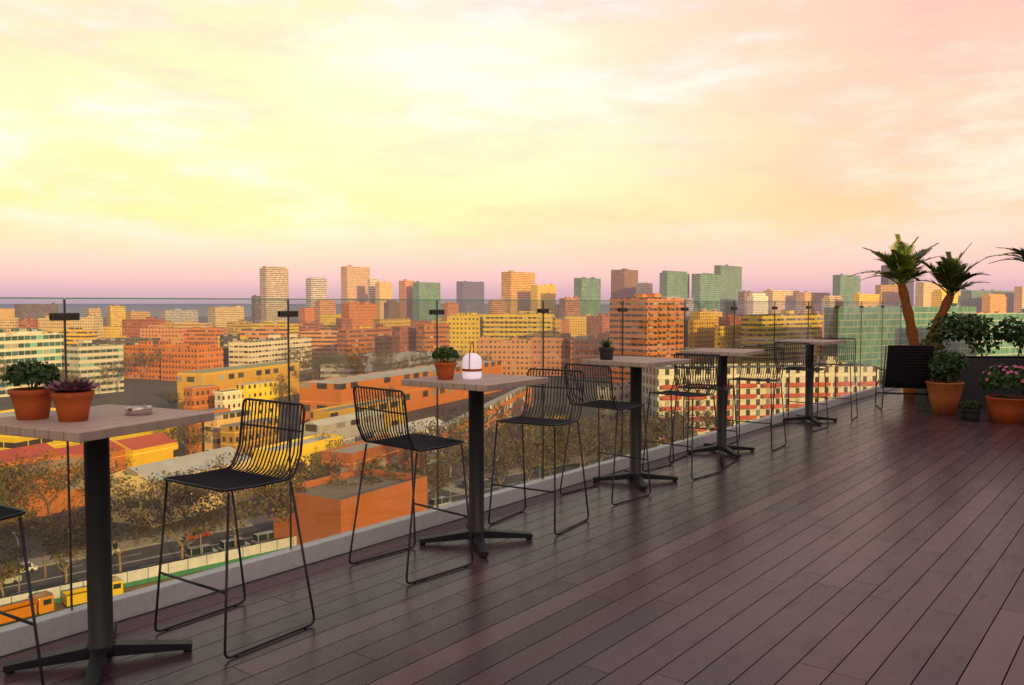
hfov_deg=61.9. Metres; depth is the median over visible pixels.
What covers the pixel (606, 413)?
tree
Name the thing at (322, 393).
building
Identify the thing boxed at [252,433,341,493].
building
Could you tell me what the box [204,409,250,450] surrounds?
tall cream house
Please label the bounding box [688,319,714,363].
building
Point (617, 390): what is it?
grey residential building
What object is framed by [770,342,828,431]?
wire stool
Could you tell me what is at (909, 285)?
tower
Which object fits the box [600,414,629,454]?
tree
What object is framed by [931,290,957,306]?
building
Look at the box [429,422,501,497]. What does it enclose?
tree
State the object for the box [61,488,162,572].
tree
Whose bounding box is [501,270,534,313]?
residential tower
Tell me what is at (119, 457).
red roof shed
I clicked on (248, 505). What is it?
tree
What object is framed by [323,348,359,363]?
tree
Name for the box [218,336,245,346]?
building
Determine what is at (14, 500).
tree
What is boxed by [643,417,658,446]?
tree
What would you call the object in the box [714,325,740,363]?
building
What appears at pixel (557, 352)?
salmon row
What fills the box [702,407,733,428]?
tree
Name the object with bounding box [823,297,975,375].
green glass office
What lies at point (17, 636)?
curb
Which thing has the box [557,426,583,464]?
tree
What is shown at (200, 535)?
street lamp
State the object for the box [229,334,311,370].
white residential building
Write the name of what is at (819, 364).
wire stool
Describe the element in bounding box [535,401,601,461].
tree
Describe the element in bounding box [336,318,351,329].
brick block
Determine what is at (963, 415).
pot
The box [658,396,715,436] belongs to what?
tree
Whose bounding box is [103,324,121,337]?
building
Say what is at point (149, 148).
sky
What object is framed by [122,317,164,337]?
building
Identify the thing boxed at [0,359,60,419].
potted bush
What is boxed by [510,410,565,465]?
tree
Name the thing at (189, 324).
building
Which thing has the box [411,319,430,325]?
building
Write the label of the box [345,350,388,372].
tree
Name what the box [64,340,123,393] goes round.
grey glass block
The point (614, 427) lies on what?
tree
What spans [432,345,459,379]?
potted bush
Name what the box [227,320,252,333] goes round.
building
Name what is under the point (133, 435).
yellow hall
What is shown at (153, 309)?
sea
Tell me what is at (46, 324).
building
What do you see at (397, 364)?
tree
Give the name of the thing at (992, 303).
building
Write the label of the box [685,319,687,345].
building
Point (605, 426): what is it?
tree
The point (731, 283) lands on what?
green tower
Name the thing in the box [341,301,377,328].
orange block
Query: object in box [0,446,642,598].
avenue road
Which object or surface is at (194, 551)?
parked car
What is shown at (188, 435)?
tree
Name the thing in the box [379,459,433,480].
tree
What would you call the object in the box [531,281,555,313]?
residential tower
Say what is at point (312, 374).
tree
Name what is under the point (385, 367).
tree
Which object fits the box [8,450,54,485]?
tree
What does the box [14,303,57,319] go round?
building
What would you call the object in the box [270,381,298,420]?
tree
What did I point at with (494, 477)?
parked car
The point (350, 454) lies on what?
building
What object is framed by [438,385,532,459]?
building
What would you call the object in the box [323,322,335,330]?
building
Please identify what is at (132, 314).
building
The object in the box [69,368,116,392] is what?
tree
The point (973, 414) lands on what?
pot
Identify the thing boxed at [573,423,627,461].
tree
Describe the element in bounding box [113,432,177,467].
red roof shed
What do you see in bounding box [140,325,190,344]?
building
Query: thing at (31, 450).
red roof shed
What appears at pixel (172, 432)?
tree
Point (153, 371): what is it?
brick complex
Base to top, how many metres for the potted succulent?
0.182 m
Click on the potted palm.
(949, 273)
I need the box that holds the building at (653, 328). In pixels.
[609,293,683,382]
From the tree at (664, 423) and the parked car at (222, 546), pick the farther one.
the tree at (664, 423)
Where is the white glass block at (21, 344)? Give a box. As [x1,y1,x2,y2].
[0,328,63,396]
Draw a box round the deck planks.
[0,388,1023,684]
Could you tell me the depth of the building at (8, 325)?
931.37 m
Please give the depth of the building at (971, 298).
1414.43 m
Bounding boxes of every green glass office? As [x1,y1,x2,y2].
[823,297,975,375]
[959,309,1023,355]
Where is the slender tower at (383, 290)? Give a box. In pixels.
[375,281,391,318]
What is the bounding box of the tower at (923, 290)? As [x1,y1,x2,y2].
[915,277,960,306]
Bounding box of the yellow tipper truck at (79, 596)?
[62,577,122,608]
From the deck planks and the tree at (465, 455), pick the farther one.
the tree at (465, 455)
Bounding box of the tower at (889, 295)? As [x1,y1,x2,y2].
[875,284,900,306]
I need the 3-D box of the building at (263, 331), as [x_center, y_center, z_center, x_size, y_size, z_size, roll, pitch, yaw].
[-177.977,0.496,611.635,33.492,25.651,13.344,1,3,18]
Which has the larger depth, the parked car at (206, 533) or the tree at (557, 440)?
the tree at (557, 440)
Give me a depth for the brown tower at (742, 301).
1465.39 m
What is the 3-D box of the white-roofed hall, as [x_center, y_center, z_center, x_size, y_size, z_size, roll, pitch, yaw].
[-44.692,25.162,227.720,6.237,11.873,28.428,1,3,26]
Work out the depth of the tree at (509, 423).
235.49 m
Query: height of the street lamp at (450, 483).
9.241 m
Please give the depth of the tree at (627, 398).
244.06 m
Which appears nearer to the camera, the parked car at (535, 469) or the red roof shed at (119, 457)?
the red roof shed at (119, 457)
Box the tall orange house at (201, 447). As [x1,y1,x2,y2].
[186,407,230,454]
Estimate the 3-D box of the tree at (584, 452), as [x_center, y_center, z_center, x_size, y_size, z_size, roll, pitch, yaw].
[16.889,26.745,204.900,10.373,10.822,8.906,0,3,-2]
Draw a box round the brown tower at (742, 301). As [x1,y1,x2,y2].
[738,290,762,315]
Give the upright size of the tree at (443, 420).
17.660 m
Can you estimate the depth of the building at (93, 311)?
1219.73 m
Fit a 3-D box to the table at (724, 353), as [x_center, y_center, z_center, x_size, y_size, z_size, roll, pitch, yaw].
[2.241,0.629,9.112,0.700,1.100,0.700,2,3,32]
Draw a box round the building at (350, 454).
[321,432,426,475]
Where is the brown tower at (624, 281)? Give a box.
[611,268,637,297]
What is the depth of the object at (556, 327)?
549.34 m
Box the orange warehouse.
[0,454,114,524]
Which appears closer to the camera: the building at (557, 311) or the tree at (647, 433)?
the tree at (647, 433)
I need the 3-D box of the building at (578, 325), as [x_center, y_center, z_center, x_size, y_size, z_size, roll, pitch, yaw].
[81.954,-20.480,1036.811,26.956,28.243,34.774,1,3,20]
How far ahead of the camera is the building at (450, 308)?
1188.22 m
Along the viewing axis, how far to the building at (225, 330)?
872.44 m
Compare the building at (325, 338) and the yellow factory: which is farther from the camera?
the building at (325, 338)
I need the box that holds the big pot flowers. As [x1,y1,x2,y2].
[977,364,1023,423]
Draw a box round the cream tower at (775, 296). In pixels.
[763,286,798,313]
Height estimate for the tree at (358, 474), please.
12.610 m
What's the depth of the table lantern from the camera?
5.60 m
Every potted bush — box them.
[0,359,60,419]
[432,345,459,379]
[925,350,969,414]
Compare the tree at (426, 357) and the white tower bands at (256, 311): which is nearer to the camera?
the tree at (426, 357)
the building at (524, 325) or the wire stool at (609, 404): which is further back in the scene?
the building at (524, 325)
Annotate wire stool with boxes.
[0,504,44,684]
[154,398,314,658]
[349,385,472,583]
[488,368,588,534]
[560,363,650,504]
[642,354,721,479]
[669,353,738,467]
[727,346,785,450]
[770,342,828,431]
[813,338,857,420]
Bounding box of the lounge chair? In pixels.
[875,345,936,409]
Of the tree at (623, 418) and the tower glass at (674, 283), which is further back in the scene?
the tower glass at (674, 283)
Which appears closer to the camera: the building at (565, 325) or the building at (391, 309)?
the building at (565, 325)
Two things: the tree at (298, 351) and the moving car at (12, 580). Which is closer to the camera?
the moving car at (12, 580)
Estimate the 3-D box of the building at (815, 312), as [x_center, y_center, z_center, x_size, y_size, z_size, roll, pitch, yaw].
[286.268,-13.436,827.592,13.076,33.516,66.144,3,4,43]
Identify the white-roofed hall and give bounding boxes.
[300,410,384,444]
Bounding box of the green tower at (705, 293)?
[691,273,720,311]
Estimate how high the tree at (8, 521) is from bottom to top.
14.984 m
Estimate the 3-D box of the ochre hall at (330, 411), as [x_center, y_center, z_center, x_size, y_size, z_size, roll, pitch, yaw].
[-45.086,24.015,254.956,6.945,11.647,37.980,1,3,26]
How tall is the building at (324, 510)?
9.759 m
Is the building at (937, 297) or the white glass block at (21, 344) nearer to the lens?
the white glass block at (21, 344)
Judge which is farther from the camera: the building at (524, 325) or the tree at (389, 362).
the building at (524, 325)
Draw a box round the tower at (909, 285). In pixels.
[881,265,913,306]
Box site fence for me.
[0,536,296,606]
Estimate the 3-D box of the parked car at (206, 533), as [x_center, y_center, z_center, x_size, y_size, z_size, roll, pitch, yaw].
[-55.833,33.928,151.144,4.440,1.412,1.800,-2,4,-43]
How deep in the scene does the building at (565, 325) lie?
979.24 m
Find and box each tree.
[0,356,27,387]
[0,461,49,531]
[0,465,16,501]
[0,467,46,532]
[0,482,44,547]
[0,488,30,505]
[0,535,35,597]
[1,450,83,522]
[2,489,84,578]
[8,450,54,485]
[11,510,85,584]
[49,446,134,490]
[51,371,84,382]
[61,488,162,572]
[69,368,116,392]
[98,356,134,392]
[110,468,185,544]
[123,350,133,367]
[127,344,174,380]
[132,492,238,559]
[139,468,212,533]
[155,426,182,438]
[161,423,216,452]
[162,391,181,408]
[172,447,259,525]
[185,483,284,548]
[249,462,297,518]
[251,471,314,538]
[259,372,294,392]
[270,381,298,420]
[279,342,314,375]
[285,447,352,481]
[287,349,327,379]
[291,365,321,381]
[299,361,311,369]
[301,349,331,378]
[314,429,359,448]
[318,348,355,363]
[320,348,348,364]
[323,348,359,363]
[327,459,383,486]
[330,353,370,375]
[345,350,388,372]
[348,349,385,363]
[361,344,396,361]
[362,343,395,356]
[366,451,413,473]
[368,350,416,370]
[371,354,397,369]
[374,357,403,371]
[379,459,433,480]
[386,422,457,473]
[401,452,468,506]
[408,407,467,475]
[410,346,433,364]
[421,412,453,421]
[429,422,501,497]
[432,439,464,475]
[448,435,468,478]
[450,403,520,470]
[484,438,528,489]
[486,400,559,470]
[500,411,533,437]
[505,425,523,443]
[505,431,558,481]
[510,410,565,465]
[528,430,577,475]
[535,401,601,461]
[538,434,564,457]
[549,417,596,462]
[555,421,620,467]
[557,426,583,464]
[565,433,597,466]
[571,412,610,464]
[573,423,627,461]
[574,415,607,437]
[587,397,627,422]
[596,410,658,447]
[596,418,624,452]
[600,413,629,452]
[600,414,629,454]
[601,424,629,458]
[606,410,649,433]
[614,393,659,417]
[614,433,652,449]
[620,408,658,431]
[624,426,661,449]
[641,424,667,450]
[641,430,681,449]
[643,409,696,442]
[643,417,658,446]
[650,419,700,443]
[655,415,686,440]
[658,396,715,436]
[662,409,709,436]
[663,423,697,440]
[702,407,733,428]
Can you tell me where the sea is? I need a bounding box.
[0,304,609,316]
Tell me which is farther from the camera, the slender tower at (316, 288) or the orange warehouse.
the slender tower at (316, 288)
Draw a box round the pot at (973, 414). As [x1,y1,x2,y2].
[964,400,982,421]
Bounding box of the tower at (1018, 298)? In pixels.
[1014,286,1023,312]
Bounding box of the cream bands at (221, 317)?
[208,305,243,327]
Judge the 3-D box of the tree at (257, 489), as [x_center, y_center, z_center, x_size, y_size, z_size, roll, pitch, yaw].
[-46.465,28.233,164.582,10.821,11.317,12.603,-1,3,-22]
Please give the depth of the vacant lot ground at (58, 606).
124.85 m
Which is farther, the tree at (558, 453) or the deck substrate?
the tree at (558, 453)
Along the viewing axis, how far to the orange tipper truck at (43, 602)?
111.64 m
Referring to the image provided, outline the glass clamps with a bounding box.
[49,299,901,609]
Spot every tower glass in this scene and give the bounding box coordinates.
[574,277,600,312]
[659,270,689,297]
[832,274,860,306]
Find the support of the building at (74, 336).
on the city ground at (142, 392)
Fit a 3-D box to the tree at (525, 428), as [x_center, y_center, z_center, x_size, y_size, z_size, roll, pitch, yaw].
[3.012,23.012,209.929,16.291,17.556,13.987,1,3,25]
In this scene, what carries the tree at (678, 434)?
on the city ground at (142, 392)
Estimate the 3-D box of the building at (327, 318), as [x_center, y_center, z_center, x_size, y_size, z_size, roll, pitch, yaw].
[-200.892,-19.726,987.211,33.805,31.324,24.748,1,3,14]
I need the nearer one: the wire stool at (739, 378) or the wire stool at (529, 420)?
the wire stool at (529, 420)
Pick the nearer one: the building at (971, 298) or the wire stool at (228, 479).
the wire stool at (228, 479)
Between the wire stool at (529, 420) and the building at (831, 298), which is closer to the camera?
the wire stool at (529, 420)
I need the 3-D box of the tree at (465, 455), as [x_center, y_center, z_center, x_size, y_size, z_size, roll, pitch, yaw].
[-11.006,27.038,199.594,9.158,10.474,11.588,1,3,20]
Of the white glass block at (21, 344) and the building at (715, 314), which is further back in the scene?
the building at (715, 314)
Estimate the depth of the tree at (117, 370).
392.12 m
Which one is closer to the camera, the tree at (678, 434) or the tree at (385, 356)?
the tree at (678, 434)
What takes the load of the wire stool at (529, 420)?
on the deck planks
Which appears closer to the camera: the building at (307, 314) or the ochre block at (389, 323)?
the ochre block at (389, 323)
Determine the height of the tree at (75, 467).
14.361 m
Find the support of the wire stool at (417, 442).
on the deck planks
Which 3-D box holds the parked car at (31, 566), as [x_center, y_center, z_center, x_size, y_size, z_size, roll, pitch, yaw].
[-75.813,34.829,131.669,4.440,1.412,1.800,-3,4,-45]
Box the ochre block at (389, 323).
[373,318,410,327]
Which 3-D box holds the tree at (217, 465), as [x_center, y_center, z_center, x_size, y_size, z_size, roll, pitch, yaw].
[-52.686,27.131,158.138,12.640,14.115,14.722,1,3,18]
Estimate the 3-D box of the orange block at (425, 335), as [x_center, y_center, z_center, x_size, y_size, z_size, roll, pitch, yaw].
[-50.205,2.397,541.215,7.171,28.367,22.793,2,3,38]
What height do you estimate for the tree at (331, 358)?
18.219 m
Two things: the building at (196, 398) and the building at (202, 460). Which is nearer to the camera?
the building at (202, 460)
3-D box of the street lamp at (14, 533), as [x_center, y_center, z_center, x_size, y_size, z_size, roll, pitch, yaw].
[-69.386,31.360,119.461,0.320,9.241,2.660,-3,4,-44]
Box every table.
[0,404,213,684]
[401,373,548,557]
[581,356,690,490]
[679,348,764,458]
[775,339,845,425]
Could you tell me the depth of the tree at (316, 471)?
170.49 m
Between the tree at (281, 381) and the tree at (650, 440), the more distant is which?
the tree at (281, 381)
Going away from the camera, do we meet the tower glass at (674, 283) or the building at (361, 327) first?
the building at (361, 327)
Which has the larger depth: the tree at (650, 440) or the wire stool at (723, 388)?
the tree at (650, 440)
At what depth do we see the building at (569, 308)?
1329.71 m
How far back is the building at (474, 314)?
925.68 m
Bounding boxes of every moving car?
[0,570,21,584]
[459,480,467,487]
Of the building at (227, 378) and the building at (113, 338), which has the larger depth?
the building at (113, 338)
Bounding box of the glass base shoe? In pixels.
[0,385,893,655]
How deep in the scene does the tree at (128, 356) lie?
448.23 m
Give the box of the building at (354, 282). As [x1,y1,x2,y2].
[341,261,369,303]
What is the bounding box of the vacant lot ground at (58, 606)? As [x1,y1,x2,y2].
[5,568,213,625]
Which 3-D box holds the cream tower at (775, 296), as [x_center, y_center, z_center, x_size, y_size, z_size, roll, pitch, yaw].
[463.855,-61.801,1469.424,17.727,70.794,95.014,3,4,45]
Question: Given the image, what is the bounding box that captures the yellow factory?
[0,408,82,449]
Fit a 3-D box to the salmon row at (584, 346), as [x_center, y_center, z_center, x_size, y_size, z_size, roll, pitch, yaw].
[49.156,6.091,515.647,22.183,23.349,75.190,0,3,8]
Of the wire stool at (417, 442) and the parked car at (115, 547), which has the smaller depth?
the wire stool at (417, 442)
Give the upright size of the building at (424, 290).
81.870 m
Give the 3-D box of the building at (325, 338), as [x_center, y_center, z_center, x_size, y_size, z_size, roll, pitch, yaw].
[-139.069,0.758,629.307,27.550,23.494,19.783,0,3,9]
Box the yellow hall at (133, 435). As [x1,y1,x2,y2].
[109,427,177,440]
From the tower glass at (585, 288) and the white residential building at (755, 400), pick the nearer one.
the white residential building at (755, 400)
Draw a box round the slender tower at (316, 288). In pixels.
[306,277,326,307]
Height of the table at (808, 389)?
1.100 m
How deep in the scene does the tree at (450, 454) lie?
205.24 m
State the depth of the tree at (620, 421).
228.65 m
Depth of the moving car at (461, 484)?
192.55 m
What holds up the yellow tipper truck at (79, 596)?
on the vacant lot ground at (58, 606)
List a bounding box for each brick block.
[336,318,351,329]
[337,325,391,358]
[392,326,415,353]
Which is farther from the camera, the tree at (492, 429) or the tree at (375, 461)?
the tree at (492, 429)
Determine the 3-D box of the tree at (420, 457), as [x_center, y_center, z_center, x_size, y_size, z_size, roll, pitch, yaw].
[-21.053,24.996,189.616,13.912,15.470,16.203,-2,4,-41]
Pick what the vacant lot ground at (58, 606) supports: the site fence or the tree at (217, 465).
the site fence
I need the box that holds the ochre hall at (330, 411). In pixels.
[310,397,405,427]
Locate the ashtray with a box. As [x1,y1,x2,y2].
[125,404,151,415]
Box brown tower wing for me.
[636,282,652,293]
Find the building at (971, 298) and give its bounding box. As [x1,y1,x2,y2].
[960,286,1013,312]
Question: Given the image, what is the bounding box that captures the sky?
[0,0,1023,303]
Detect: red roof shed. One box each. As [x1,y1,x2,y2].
[0,443,54,465]
[42,440,125,472]
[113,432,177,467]
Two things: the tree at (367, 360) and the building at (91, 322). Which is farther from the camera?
the building at (91, 322)
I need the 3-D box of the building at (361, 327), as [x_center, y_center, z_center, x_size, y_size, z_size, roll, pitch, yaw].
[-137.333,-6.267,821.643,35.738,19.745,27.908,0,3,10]
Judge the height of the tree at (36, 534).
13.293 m
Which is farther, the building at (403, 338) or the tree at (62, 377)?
the building at (403, 338)
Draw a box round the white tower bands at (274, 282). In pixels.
[260,266,288,322]
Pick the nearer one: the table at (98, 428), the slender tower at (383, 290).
the table at (98, 428)
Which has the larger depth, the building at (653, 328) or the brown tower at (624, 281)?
the brown tower at (624, 281)
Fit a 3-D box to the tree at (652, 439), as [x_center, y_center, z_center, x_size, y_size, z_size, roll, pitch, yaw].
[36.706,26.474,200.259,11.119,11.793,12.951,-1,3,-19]
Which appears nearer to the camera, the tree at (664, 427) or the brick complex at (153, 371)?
the tree at (664, 427)
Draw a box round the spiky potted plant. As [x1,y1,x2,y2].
[596,335,613,359]
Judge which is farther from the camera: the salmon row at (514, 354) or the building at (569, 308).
the building at (569, 308)
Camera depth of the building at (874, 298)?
1235.01 m
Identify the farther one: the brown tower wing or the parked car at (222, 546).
the brown tower wing
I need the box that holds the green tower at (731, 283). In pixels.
[714,264,741,316]
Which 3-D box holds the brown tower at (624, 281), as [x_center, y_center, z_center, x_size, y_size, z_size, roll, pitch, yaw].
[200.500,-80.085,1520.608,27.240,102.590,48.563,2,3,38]
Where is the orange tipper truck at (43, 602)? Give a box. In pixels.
[0,592,53,626]
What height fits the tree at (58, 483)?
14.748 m
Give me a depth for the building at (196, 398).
290.13 m
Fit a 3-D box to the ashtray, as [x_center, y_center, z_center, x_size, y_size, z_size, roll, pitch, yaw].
[-1.680,0.304,3.843,0.114,0.038,0.112,2,3,38]
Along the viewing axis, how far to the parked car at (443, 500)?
172.60 m
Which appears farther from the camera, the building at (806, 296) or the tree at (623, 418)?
the building at (806, 296)
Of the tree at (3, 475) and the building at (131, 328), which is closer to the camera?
the tree at (3, 475)
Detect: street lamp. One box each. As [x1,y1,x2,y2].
[12,532,19,594]
[193,502,201,555]
[443,461,450,502]
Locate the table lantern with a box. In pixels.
[462,341,481,378]
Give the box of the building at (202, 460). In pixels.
[110,446,252,527]
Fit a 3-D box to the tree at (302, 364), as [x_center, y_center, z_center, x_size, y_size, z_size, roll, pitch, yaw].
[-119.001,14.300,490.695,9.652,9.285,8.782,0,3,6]
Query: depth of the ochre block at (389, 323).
678.40 m
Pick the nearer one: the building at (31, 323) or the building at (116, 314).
the building at (31, 323)
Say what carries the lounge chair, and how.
on the deck planks
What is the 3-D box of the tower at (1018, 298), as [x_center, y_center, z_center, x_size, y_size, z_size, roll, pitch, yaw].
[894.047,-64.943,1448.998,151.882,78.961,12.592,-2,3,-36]
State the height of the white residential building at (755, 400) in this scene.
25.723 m
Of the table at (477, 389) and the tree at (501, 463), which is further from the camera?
the tree at (501, 463)
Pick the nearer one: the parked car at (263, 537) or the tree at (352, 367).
the parked car at (263, 537)
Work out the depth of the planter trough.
13.03 m
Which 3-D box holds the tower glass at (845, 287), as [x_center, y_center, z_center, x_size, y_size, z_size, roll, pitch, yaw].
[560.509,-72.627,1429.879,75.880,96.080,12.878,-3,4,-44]
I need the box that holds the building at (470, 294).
[456,281,483,313]
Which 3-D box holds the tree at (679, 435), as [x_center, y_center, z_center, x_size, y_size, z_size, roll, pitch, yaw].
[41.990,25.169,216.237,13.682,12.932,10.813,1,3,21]
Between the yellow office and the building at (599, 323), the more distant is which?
the building at (599, 323)
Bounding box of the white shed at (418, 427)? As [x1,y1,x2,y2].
[374,417,447,463]
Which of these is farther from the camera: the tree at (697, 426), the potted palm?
the tree at (697, 426)
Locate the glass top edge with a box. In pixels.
[0,297,871,301]
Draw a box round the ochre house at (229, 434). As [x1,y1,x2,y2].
[220,418,278,456]
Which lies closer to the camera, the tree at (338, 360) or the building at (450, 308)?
the tree at (338, 360)
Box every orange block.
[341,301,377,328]
[416,324,448,351]
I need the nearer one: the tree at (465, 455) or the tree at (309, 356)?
the tree at (465, 455)
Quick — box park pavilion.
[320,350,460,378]
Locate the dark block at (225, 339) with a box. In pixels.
[220,334,239,366]
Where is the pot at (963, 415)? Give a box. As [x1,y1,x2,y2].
[958,401,969,419]
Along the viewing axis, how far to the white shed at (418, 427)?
219.74 m
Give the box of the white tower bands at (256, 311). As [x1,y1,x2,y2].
[251,295,260,323]
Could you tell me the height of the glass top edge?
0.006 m
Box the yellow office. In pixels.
[741,310,822,363]
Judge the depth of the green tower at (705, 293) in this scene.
1413.33 m
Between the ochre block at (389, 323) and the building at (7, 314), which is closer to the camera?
the ochre block at (389, 323)
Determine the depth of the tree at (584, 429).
209.16 m
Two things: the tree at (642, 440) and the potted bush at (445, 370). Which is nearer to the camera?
the potted bush at (445, 370)
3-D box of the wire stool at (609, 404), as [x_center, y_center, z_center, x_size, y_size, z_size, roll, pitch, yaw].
[0.776,0.721,7.076,0.558,1.106,0.534,3,4,44]
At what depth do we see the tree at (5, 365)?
373.47 m
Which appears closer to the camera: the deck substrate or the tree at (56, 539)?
the deck substrate
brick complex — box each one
[123,341,183,379]
[160,343,223,380]
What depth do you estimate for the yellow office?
518.06 m
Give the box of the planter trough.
[914,247,1023,408]
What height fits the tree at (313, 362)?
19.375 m
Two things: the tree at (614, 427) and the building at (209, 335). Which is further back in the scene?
the building at (209, 335)
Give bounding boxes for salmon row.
[477,336,531,375]
[531,333,572,375]
[571,333,609,376]
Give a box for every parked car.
[15,561,37,572]
[85,540,119,555]
[183,528,210,539]
[185,544,218,558]
[218,537,250,551]
[251,530,273,544]
[428,496,451,506]
[489,472,506,479]
[527,465,541,472]
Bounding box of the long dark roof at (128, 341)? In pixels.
[89,337,159,345]
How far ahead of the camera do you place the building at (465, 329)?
549.13 m
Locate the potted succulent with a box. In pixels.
[41,377,102,421]
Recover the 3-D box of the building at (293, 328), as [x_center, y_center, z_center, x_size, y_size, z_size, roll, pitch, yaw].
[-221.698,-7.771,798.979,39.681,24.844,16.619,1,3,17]
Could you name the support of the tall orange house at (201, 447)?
on the city ground at (142, 392)
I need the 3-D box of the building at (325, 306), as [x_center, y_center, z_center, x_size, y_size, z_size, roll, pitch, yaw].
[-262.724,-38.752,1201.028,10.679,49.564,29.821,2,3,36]
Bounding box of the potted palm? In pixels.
[848,234,988,398]
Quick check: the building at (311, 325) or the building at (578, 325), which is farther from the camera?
the building at (578, 325)
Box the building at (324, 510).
[273,468,427,544]
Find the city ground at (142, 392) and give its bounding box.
[0,304,914,603]
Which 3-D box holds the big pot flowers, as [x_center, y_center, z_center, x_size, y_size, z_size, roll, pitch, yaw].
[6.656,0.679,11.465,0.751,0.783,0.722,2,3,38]
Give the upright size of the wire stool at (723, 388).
1.106 m
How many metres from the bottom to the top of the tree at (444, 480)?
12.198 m
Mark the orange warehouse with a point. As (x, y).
(75, 490)
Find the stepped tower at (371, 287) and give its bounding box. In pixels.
[368,275,376,303]
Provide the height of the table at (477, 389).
1.100 m
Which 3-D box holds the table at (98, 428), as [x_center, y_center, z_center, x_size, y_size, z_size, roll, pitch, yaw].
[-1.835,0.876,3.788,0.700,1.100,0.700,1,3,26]
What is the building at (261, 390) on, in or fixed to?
on the city ground at (142, 392)
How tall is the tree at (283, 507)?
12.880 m
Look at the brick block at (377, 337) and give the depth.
561.32 m
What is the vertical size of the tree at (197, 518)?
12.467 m
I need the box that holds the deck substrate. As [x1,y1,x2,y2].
[0,388,895,658]
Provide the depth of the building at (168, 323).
882.99 m
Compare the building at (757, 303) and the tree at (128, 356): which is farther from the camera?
the building at (757, 303)
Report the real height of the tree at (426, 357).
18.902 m
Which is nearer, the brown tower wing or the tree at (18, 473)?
the tree at (18, 473)
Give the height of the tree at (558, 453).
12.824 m
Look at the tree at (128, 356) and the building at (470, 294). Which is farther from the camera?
the building at (470, 294)
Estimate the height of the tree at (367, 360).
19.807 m
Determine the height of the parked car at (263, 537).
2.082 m
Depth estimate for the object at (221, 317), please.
1413.70 m
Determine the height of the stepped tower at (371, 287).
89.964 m
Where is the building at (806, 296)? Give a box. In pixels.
[796,291,829,313]
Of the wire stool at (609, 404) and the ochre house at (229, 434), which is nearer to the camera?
the wire stool at (609, 404)
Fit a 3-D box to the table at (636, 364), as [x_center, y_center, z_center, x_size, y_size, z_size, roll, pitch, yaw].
[1.106,0.698,7.628,0.700,1.100,0.700,2,4,42]
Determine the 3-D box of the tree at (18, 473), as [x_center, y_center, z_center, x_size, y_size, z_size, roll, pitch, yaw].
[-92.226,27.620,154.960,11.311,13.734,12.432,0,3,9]
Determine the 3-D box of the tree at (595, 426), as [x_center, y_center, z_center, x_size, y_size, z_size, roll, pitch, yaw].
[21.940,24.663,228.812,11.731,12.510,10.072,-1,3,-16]
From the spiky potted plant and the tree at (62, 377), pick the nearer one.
the spiky potted plant
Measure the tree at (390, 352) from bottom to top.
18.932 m
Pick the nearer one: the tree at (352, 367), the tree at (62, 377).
the tree at (62, 377)
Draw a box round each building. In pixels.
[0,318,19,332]
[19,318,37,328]
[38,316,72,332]
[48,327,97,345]
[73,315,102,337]
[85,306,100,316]
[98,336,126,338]
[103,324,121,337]
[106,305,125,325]
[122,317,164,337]
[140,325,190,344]
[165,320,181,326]
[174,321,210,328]
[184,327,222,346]
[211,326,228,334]
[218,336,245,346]
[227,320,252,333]
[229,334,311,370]
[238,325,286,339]
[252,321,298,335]
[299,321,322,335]
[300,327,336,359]
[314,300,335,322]
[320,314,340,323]
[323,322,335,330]
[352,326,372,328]
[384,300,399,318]
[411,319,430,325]
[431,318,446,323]
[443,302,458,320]
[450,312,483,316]
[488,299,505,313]
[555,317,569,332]
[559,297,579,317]
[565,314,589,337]
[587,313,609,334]
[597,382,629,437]
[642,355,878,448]
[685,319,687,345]
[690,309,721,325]
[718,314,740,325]
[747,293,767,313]
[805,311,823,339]
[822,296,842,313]
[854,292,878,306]
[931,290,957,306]
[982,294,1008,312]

